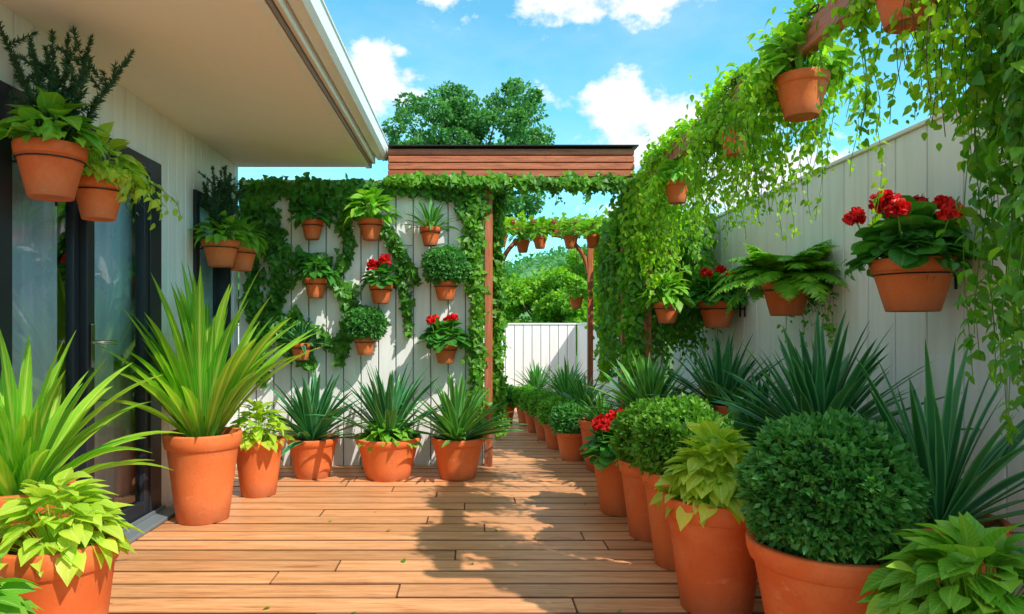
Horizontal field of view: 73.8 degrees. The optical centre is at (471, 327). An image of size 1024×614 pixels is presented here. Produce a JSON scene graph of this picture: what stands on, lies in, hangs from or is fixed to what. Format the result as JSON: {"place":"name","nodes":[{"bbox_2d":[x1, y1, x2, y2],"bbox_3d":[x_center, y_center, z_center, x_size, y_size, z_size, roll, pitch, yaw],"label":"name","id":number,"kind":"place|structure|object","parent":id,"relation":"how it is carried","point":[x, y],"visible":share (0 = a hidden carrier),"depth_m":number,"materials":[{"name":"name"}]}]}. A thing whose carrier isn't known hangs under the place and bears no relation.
{"place":"outdoors","nodes":[
{"label":"outdoors","id":0,"kind":"place"},
{"bbox_2d":[0,0,364,166],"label":"roof soffit","id":1,"kind":"structure","parent":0,"point":[227,79],"depth_m":3.90,"materials":[{"name":"white paint"}]},
{"bbox_2d":[238,203,238,322],"bbox_3d":[-5.546,-1.231,19.158,6.282,5.326,6.223,0,0,0],"label":"garden tree","id":2,"kind":"object","parent":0,"point":[238,286],"depth_m":17.23,"materials":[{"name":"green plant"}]},
{"bbox_2d":[238,345,672,416],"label":"ground","id":3,"kind":"structure","parent":0,"point":[671,364],"depth_m":25.78,"materials":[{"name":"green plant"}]},
{"bbox_2d":[57,202,65,468],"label":"room walls","id":4,"kind":"structure","parent":3,"relation":"on","point":[61,267],"depth_m":6.10,"materials":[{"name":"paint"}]},
{"bbox_2d":[265,0,371,167],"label":"roof edge trim","id":5,"kind":"structure","parent":4,"relation":"on","point":[287,29],"depth_m":3.88,"materials":[{"name":"white metal"}]},
{"bbox_2d":[255,0,374,168],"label":"fascia board","id":6,"kind":"object","parent":5,"relation":"attached to","point":[290,19],"visible":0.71,"depth_m":3.92,"materials":[{"name":"paint"}]},
{"bbox_2d":[287,0,388,159],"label":"gutter","id":7,"kind":"object","parent":6,"relation":"attached to","point":[314,19],"visible":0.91,"depth_m":4.09,"materials":[{"name":"paint"}]},
{"bbox_2d":[238,323,576,404],"bbox_3d":[-2.120,0.635,11.535,7.780,1.430,0.100,0,0,0],"label":"white fence","id":8,"kind":"object","parent":3,"relation":"on","point":[545,344],"visible":0.09,"depth_m":11.50,"materials":[{"name":"paint"}]},
{"bbox_2d":[108,406,764,613],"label":"wooden deck","id":9,"kind":"structure","parent":3,"relation":"on","point":[288,547],"depth_m":3.79,"materials":[{"name":"brown wood"}]},
{"bbox_2d":[0,553,44,613],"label":"potted hosta","id":10,"kind":"object","parent":9,"relation":"on","point":[12,601],"visible":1,"depth_m":1.98,"materials":[{"name":"plant"}]},
{"bbox_2d":[0,467,145,613],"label":"potted hosta","id":11,"kind":"object","parent":9,"relation":"on","point":[66,564],"visible":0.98,"depth_m":2.26,"materials":[{"name":"plant"}]},
{"bbox_2d":[0,330,182,537],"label":"potted dracaena","id":12,"kind":"object","parent":9,"relation":"on","point":[40,443],"visible":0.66,"depth_m":2.76,"materials":[{"name":"plant"}]},
{"bbox_2d":[122,505,174,542],"bbox_3d":[-2.095,1.226,3.820,0.250,0.041,1.640,0,0,0],"label":"door sill","id":13,"kind":"structure","parent":9,"relation":"on","point":[148,522],"depth_m":4.28,"materials":[{"name":"grey metal"}]},
{"bbox_2d":[57,259,322,525],"bbox_3d":[-1.818,0.394,4.542,1.633,1.711,1.567,0,0,0],"label":"potted dracaena","id":14,"kind":"object","parent":9,"relation":"on","point":[199,390],"visible":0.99,"depth_m":4.27,"materials":[{"name":"plant"}]},
{"bbox_2d":[213,231,214,317],"bbox_3d":[-2.216,-0.060,0.600,0.148,2.820,11.200,0,0,0],"label":"window","id":15,"kind":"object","parent":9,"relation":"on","point":[213,291],"visible":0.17,"depth_m":5.95,"materials":[{"name":"black glass"}]},
{"bbox_2d":[0,80,160,527],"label":"door frame","id":16,"kind":"object","parent":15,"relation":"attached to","point":[80,295],"visible":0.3,"depth_m":3.79,"materials":[{"name":"black metal"}]},
{"bbox_2d":[90,324,118,366],"bbox_3d":[-2.078,0.100,3.846,0.078,0.240,0.158,0,0,0],"label":"door handle","id":17,"kind":"object","parent":16,"relation":"attached to","point":[93,341],"visible":1,"depth_m":3.78,"materials":[{"name":"silver metal"}]},
{"bbox_2d":[12,137,212,508],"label":"curtains","id":18,"kind":"object","parent":15,"relation":"attached to","point":[34,269],"visible":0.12,"depth_m":4.12,"materials":[{"name":"fabric"}]},
{"bbox_2d":[0,2,237,506],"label":"wall cladding","id":19,"kind":"structure","parent":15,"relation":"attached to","point":[180,155],"depth_m":4.73,"materials":[{"name":"white wood"}]},
{"bbox_2d":[0,21,134,201],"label":"wall pot with rosemary","id":20,"kind":"object","parent":19,"relation":"attached to","point":[53,160],"visible":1,"depth_m":3.06,"materials":[{"name":"plant"}]},
{"bbox_2d":[55,121,182,230],"bbox_3d":[-1.868,-0.793,3.519,0.588,0.517,0.524,0,0,0],"label":"wall pot with trailing plant","id":21,"kind":"object","parent":19,"relation":"attached to","point":[102,193],"visible":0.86,"depth_m":3.40,"materials":[{"name":"green plant"}]},
{"bbox_2d":[188,165,251,267],"bbox_3d":[-1.929,-0.869,5.231,0.460,0.797,0.485,0,0,0],"label":"wall pot with rosemary","id":22,"kind":"object","parent":19,"relation":"attached to","point":[219,246],"visible":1,"depth_m":5.16,"materials":[{"name":"plant"}]},
{"bbox_2d":[227,216,269,271],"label":"wall pot with hosta","id":23,"kind":"object","parent":19,"relation":"attached to","point":[244,259],"visible":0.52,"depth_m":5.54,"materials":[{"name":"plant"}]},
{"bbox_2d":[193,189,230,362],"bbox_3d":[-2.164,-0.180,5.575,0.112,1.760,0.750,0,0,0],"label":"window frame","id":24,"kind":"object","parent":15,"relation":"attached to","point":[222,279],"visible":0.12,"depth_m":5.88,"materials":[{"name":"paint"}]},
{"bbox_2d":[229,398,295,497],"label":"potted hosta","id":25,"kind":"object","parent":9,"relation":"on","point":[258,459],"visible":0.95,"depth_m":4.98,"materials":[{"name":"ceramic"}]},
{"bbox_2d":[248,367,375,479],"bbox_3d":[-1.380,0.795,5.755,1.265,0.909,1.166,0,0,34],"label":"potted agave","id":26,"kind":"object","parent":9,"relation":"on","point":[312,448],"visible":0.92,"depth_m":5.59,"materials":[{"name":"plant"}]},
{"bbox_2d":[239,180,482,464],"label":"white garden wall","id":27,"kind":"structure","parent":9,"relation":"on","point":[365,252],"depth_m":6.20,"materials":[{"name":"white wood"}]},
{"bbox_2d":[268,319,331,359],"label":"wall pot with spider plant","id":28,"kind":"object","parent":27,"relation":"attached to","point":[301,347],"visible":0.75,"depth_m":5.99,"materials":[{"name":"green plant"}]},
{"bbox_2d":[287,192,337,239],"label":"wall pot with leafy plant","id":29,"kind":"object","parent":27,"relation":"attached to","point":[311,225],"visible":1,"depth_m":5.98,"materials":[{"name":"green plant"}]},
{"bbox_2d":[292,253,340,297],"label":"wall pot with leafy plant","id":30,"kind":"object","parent":27,"relation":"attached to","point":[314,285],"visible":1,"depth_m":5.97,"materials":[{"name":"green plant"}]},
{"bbox_2d":[234,172,471,388],"bbox_3d":[-1.040,-0.432,6.136,2.245,1.962,0.236,0,0,0],"label":"climbing ivy","id":31,"kind":"object","parent":27,"relation":"attached to","point":[280,258],"visible":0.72,"depth_m":6.10,"materials":[{"name":"green plant"}]},
{"bbox_2d":[341,303,391,354],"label":"wall pot with boxwood","id":32,"kind":"object","parent":27,"relation":"attached to","point":[366,325],"visible":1,"depth_m":5.95,"materials":[{"name":"plant"}]},
{"bbox_2d":[338,186,401,240],"bbox_3d":[-0.900,-1.007,6.052,0.544,0.454,0.565,0,0,37],"label":"wall pot with hosta","id":33,"kind":"object","parent":27,"relation":"attached to","point":[370,226],"visible":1,"depth_m":5.97,"materials":[{"name":"plant"}]},
{"bbox_2d":[359,253,398,303],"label":"wall pot with geranium","id":34,"kind":"object","parent":27,"relation":"attached to","point":[381,290],"visible":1,"depth_m":5.99,"materials":[{"name":"plant"}]},
{"bbox_2d":[398,197,463,245],"bbox_3d":[-0.366,-0.962,6.031,0.626,0.464,0.600,0,0,0],"label":"wall pot with spider plant","id":35,"kind":"object","parent":27,"relation":"attached to","point":[430,230],"visible":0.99,"depth_m":5.99,"materials":[{"name":"green plant"}]},
{"bbox_2d":[416,313,472,363],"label":"wall pot with geranium","id":36,"kind":"object","parent":27,"relation":"attached to","point":[444,349],"visible":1,"depth_m":5.97,"materials":[{"name":"plant"}]},
{"bbox_2d":[419,243,470,300],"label":"wall pot with boxwood","id":37,"kind":"object","parent":27,"relation":"attached to","point":[445,269],"visible":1,"depth_m":5.94,"materials":[{"name":"plant"}]},
{"bbox_2d":[311,361,447,481],"bbox_3d":[-0.682,0.750,5.714,1.172,0.999,1.238,0,0,20],"label":"potted agave","id":38,"kind":"object","parent":9,"relation":"on","point":[387,446],"visible":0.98,"depth_m":5.52,"materials":[{"name":"plant"}]},
{"bbox_2d":[264,447,622,612],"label":"fallen leaves","id":39,"kind":"object","parent":9,"relation":"on","point":[403,560],"visible":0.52,"depth_m":4.03,"materials":[{"name":"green plant"}]},
{"bbox_2d":[398,372,523,480],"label":"potted yucca","id":40,"kind":"object","parent":9,"relation":"on","point":[457,445],"visible":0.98,"depth_m":5.56,"materials":[{"name":"plant"}]},
{"bbox_2d":[503,384,516,423],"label":"potted boxwood","id":41,"kind":"object","parent":9,"relation":"on","point":[509,406],"visible":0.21,"depth_m":8.78,"materials":[{"name":"plant"}]},
{"bbox_2d":[511,383,536,425],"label":"potted boxwood","id":42,"kind":"object","parent":9,"relation":"on","point":[516,395],"visible":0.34,"depth_m":8.67,"materials":[{"name":"plant"}]},
{"bbox_2d":[519,387,542,432],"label":"potted boxwood","id":43,"kind":"object","parent":9,"relation":"on","point":[525,399],"visible":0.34,"depth_m":8.07,"materials":[{"name":"plant"}]},
{"bbox_2d":[510,360,556,390],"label":"potted yucca","id":44,"kind":"object","parent":9,"relation":"on","point":[535,374],"visible":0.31,"depth_m":9.53,"materials":[{"name":"plant"}]},
{"bbox_2d":[483,219,597,439],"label":"garden arch","id":45,"kind":"structure","parent":9,"relation":"on","point":[588,263],"depth_m":7.57,"materials":[{"name":"red wood"}]},
{"bbox_2d":[502,218,518,246],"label":"hanging fern pot","id":46,"kind":"object","parent":45,"relation":"hanging from","point":[511,229],"visible":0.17,"depth_m":7.12,"materials":[{"name":"ceramic"}]},
{"bbox_2d":[507,224,533,252],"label":"hanging fern pot","id":47,"kind":"object","parent":45,"relation":"hanging from","point":[522,245],"visible":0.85,"depth_m":7.45,"materials":[{"name":"ceramic"}]},
{"bbox_2d":[524,215,554,248],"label":"hanging fern pot","id":48,"kind":"object","parent":45,"relation":"hanging from","point":[539,238],"visible":0.99,"depth_m":7.25,"materials":[{"name":"ceramic"}]},
{"bbox_2d":[483,210,619,393],"bbox_3d":[0.927,-0.201,7.591,1.649,2.182,0.696,0,0,0],"label":"arch vine","id":49,"kind":"object","parent":45,"relation":"attached to","point":[604,366],"visible":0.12,"depth_m":7.56,"materials":[{"name":"green plant"}]},
{"bbox_2d":[551,217,584,248],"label":"hanging fern pot","id":50,"kind":"object","parent":45,"relation":"hanging from","point":[569,236],"visible":0.98,"depth_m":7.05,"materials":[{"name":"ceramic"}]},
{"bbox_2d":[561,247,593,308],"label":"hanging fern pot","id":51,"kind":"object","parent":45,"relation":"hanging from","point":[576,299],"visible":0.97,"depth_m":7.46,"materials":[{"name":"ceramic"}]},
{"bbox_2d":[579,214,602,247],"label":"hanging fern pot","id":52,"kind":"object","parent":45,"relation":"hanging from","point":[592,238],"visible":0.91,"depth_m":7.15,"materials":[{"name":"ceramic"}]},
{"bbox_2d":[527,388,557,440],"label":"potted boxwood","id":53,"kind":"object","parent":9,"relation":"on","point":[534,402],"visible":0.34,"depth_m":7.53,"materials":[{"name":"plant"}]},
{"bbox_2d":[536,394,571,449],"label":"potted boxwood","id":54,"kind":"object","parent":9,"relation":"on","point":[544,411],"visible":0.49,"depth_m":6.97,"materials":[{"name":"plant"}]},
{"bbox_2d":[529,355,604,400],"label":"potted yucca","id":55,"kind":"object","parent":9,"relation":"on","point":[562,381],"visible":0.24,"depth_m":8.14,"materials":[{"name":"plant"}]},
{"bbox_2d":[536,362,598,391],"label":"potted yucca","id":56,"kind":"object","parent":9,"relation":"on","point":[576,368],"visible":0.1,"depth_m":9.23,"materials":[{"name":"plant"}]},
{"bbox_2d":[548,399,590,461],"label":"potted boxwood","id":57,"kind":"object","parent":9,"relation":"on","point":[570,443],"visible":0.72,"depth_m":6.34,"materials":[{"name":"plant"}]},
{"bbox_2d":[546,373,614,409],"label":"potted yucca","id":58,"kind":"object","parent":9,"relation":"on","point":[580,390],"visible":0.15,"depth_m":7.21,"materials":[{"name":"plant"}]},
{"bbox_2d":[570,389,623,471],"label":"potted agave","id":59,"kind":"object","parent":9,"relation":"on","point":[584,424],"visible":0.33,"depth_m":5.95,"materials":[{"name":"plant"}]},
{"bbox_2d":[576,322,619,408],"bbox_3d":[1.815,0.635,9.850,0.100,1.430,3.320,0,0,0],"label":"white fence","id":60,"kind":"object","parent":9,"relation":"on","point":[581,344],"visible":0.3,"depth_m":10.57,"materials":[{"name":"paint"}]},
{"bbox_2d":[579,407,626,516],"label":"potted geranium","id":61,"kind":"object","parent":9,"relation":"on","point":[608,473],"visible":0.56,"depth_m":4.50,"materials":[{"name":"ceramic"}]},
{"bbox_2d":[388,0,869,465],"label":"wooden pergola","id":62,"kind":"object","parent":9,"relation":"on","point":[555,161],"visible":0.52,"depth_m":6.11,"materials":[{"name":"red wood"}]},
{"bbox_2d":[382,170,639,440],"bbox_3d":[0.348,-0.178,6.224,2.308,2.470,0.553,0,0,0],"label":"vine garland","id":63,"kind":"object","parent":62,"relation":"attached to","point":[475,202],"visible":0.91,"depth_m":6.06,"materials":[{"name":"green plant"}]},
{"bbox_2d":[633,158,711,254],"bbox_3d":[1.573,-0.978,5.370,0.695,0.755,0.576,0,0,0],"label":"hanging vine basket","id":64,"kind":"object","parent":62,"relation":"hanging from","point":[670,183],"visible":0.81,"depth_m":5.28,"materials":[{"name":"ceramic"}]},
{"bbox_2d":[675,93,800,252],"bbox_3d":[1.652,-0.963,4.271,0.783,0.960,0.584,0,0,0],"label":"hanging vine basket","id":65,"kind":"object","parent":62,"relation":"hanging from","point":[707,131],"visible":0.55,"depth_m":4.24,"materials":[{"name":"plant"}]},
{"bbox_2d":[712,21,887,227],"bbox_3d":[1.598,-0.975,3.389,0.765,1.008,0.661,0,0,0],"label":"hanging vine basket","id":66,"kind":"object","parent":62,"relation":"hanging from","point":[796,87],"visible":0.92,"depth_m":3.31,"materials":[{"name":"ceramic"}]},
{"bbox_2d":[636,0,1010,245],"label":"pergola vine","id":67,"kind":"object","parent":62,"relation":"attached to","point":[933,34],"visible":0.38,"depth_m":3.09,"materials":[{"name":"green plant"}]},
{"bbox_2d":[807,0,964,147],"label":"hanging vine basket","id":68,"kind":"object","parent":62,"relation":"hanging from","point":[883,11],"visible":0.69,"depth_m":2.68,"materials":[{"name":"ceramic"}]},
{"bbox_2d":[936,0,1023,444],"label":"hanging vine basket","id":69,"kind":"object","parent":62,"relation":"hanging from","point":[985,165],"visible":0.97,"depth_m":2.16,"materials":[{"name":"plant"}]},
{"bbox_2d":[609,395,661,542],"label":"potted boxwood","id":70,"kind":"object","parent":9,"relation":"on","point":[636,503],"visible":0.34,"depth_m":3.99,"materials":[{"name":"ceramic"}]},
{"bbox_2d":[576,348,703,418],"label":"potted agave","id":71,"kind":"object","parent":9,"relation":"on","point":[647,375],"visible":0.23,"depth_m":5.39,"materials":[{"name":"plant"}]},
{"bbox_2d":[652,325,663,374],"bbox_3d":[2.075,0.120,8.235,0.510,2.460,0.100,0,0,0],"label":"white fence","id":72,"kind":"object","parent":9,"relation":"on","point":[659,360],"depth_m":8.20,"materials":[{"name":"paint"}]},
{"bbox_2d":[629,391,734,571],"bbox_3d":[1.109,0.796,3.602,0.563,0.908,0.572,0,0,0],"label":"potted boxwood","id":73,"kind":"object","parent":9,"relation":"on","point":[660,428],"visible":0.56,"depth_m":3.50,"materials":[{"name":"plant"}]},
{"bbox_2d":[649,412,757,613],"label":"potted hosta","id":74,"kind":"object","parent":9,"relation":"on","point":[715,568],"visible":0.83,"depth_m":2.90,"materials":[{"name":"ceramic"}]},
{"bbox_2d":[650,331,786,435],"bbox_3d":[1.904,0.631,5.112,1.199,1.238,1.148,0,0,-39],"label":"potted agave","id":75,"kind":"object","parent":9,"relation":"on","point":[722,378],"visible":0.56,"depth_m":5.03,"materials":[{"name":"plant"}]},
{"bbox_2d":[727,406,758,466],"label":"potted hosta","id":76,"kind":"object","parent":9,"relation":"on","point":[735,413],"visible":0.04,"depth_m":4.14,"materials":[{"name":"plant"}]},
{"bbox_2d":[712,370,792,452],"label":"potted agave","id":77,"kind":"object","parent":9,"relation":"on","point":[750,399],"visible":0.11,"depth_m":4.40,"materials":[{"name":"plant"}]},
{"bbox_2d":[729,405,936,613],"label":"potted boxwood","id":78,"kind":"object","parent":9,"relation":"on","point":[832,501],"visible":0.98,"depth_m":2.33,"materials":[{"name":"plant"}]},
{"bbox_2d":[701,308,980,443],"bbox_3d":[1.855,0.570,3.597,1.446,1.360,1.319,0,0,36],"label":"potted agave","id":79,"kind":"object","parent":9,"relation":"on","point":[817,384],"visible":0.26,"depth_m":3.56,"materials":[{"name":"plant"}]},
{"bbox_2d":[673,94,1023,596],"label":"white fence","id":80,"kind":"object","parent":9,"relation":"on","point":[914,162],"visible":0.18,"depth_m":4.04,"materials":[{"name":"paint"}]},
{"bbox_2d":[594,169,721,410],"bbox_3d":[1.828,-0.266,6.851,1.237,2.274,2.216,0,0,0],"label":"cascading ivy","id":81,"kind":"object","parent":80,"relation":"attached to","point":[628,264],"visible":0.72,"depth_m":6.24,"materials":[{"name":"green plant"}]},
{"bbox_2d":[637,271,745,322],"bbox_3d":[1.900,-0.277,5.927,0.919,0.474,0.516,0,0,21],"label":"wall pot with hosta","id":82,"kind":"object","parent":80,"relation":"attached to","point":[668,308],"visible":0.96,"depth_m":5.93,"materials":[{"name":"plant"}]},
{"bbox_2d":[687,265,748,327],"bbox_3d":[2.188,-0.285,6.111,0.550,0.570,0.584,0,0,0],"label":"wall pot with geranium","id":83,"kind":"object","parent":80,"relation":"attached to","point":[714,316],"visible":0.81,"depth_m":5.99,"materials":[{"name":"ceramic"}]},
{"bbox_2d":[707,239,849,346],"bbox_3d":[2.225,-0.222,4.769,0.930,0.761,1.003,0,0,45],"label":"wall pot with fern","id":84,"kind":"object","parent":80,"relation":"attached to","point":[786,285],"visible":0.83,"depth_m":4.61,"materials":[{"name":"green plant"}]},
{"bbox_2d":[841,189,989,311],"bbox_3d":[2.191,-0.385,3.381,0.573,0.609,0.618,0,0,-35],"label":"wall pot with geranium","id":85,"kind":"object","parent":80,"relation":"attached to","point":[905,272],"visible":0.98,"depth_m":3.26,"materials":[{"name":"plant"}]},
{"bbox_2d":[732,337,1023,582],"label":"potted yucca","id":86,"kind":"object","parent":9,"relation":"on","point":[932,438],"visible":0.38,"depth_m":2.65,"materials":[{"name":"plant"}]},
{"bbox_2d":[857,511,1023,613],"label":"potted hosta","id":87,"kind":"object","parent":9,"relation":"on","point":[903,581],"visible":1,"depth_m":1.96,"materials":[{"name":"plant"}]},
{"bbox_2d":[381,77,555,220],"bbox_3d":[-0.104,-2.924,20.132,5.351,8.677,5.305,0,0,0],"label":"broadleaf tree","id":88,"kind":"object","parent":3,"relation":"on","point":[457,117],"visible":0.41,"depth_m":18.68,"materials":[{"name":"green plant"}]},
{"bbox_2d":[483,247,511,316],"bbox_3d":[0.129,-0.463,14.635,1.474,3.752,1.585,0,0,0],"label":"broadleaf tree","id":89,"kind":"object","parent":3,"relation":"on","point":[507,277],"visible":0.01,"depth_m":14.34,"materials":[{"name":"green plant"}]},
{"bbox_2d":[504,272,523,322],"bbox_3d":[-0.107,-0.180,19.073,3.447,3.222,3.636,0,0,0],"label":"garden tree","id":90,"kind":"object","parent":3,"relation":"on","point":[514,276],"depth_m":18.69,"materials":[{"name":"green plant"}]},
{"bbox_2d":[501,266,599,355],"bbox_3d":[1.756,0.031,15.488,3.008,2.783,2.689,0,0,38],"label":"garden tree","id":91,"kind":"object","parent":3,"relation":"on","point":[541,299],"visible":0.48,"depth_m":14.74,"materials":[{"name":"green plant"}]},
{"bbox_2d":[530,247,597,320],"bbox_3d":[3.463,-0.416,18.019,3.660,3.678,3.246,0,0,25],"label":"garden tree","id":92,"kind":"object","parent":3,"relation":"on","point":[571,257],"visible":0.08,"depth_m":17.64,"materials":[{"name":"green plant"}]},
{"bbox_2d":[513,255,670,343],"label":"hill","id":93,"kind":"structure","parent":0,"point":[526,315],"depth_m":98.02,"materials":[{"name":"green plant"}]},
{"bbox_2d":[238,243,586,320],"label":"distant tree foliage","id":94,"kind":"object","parent":93,"relation":"on","point":[554,256],"visible":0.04,"depth_m":100.40,"materials":[{"name":"green plant"}]},
{"bbox_2d":[238,0,996,266],"label":"sky","id":95,"kind":"structure","parent":0,"point":[609,72],"materials":[{"name":"blue"}]}
]}

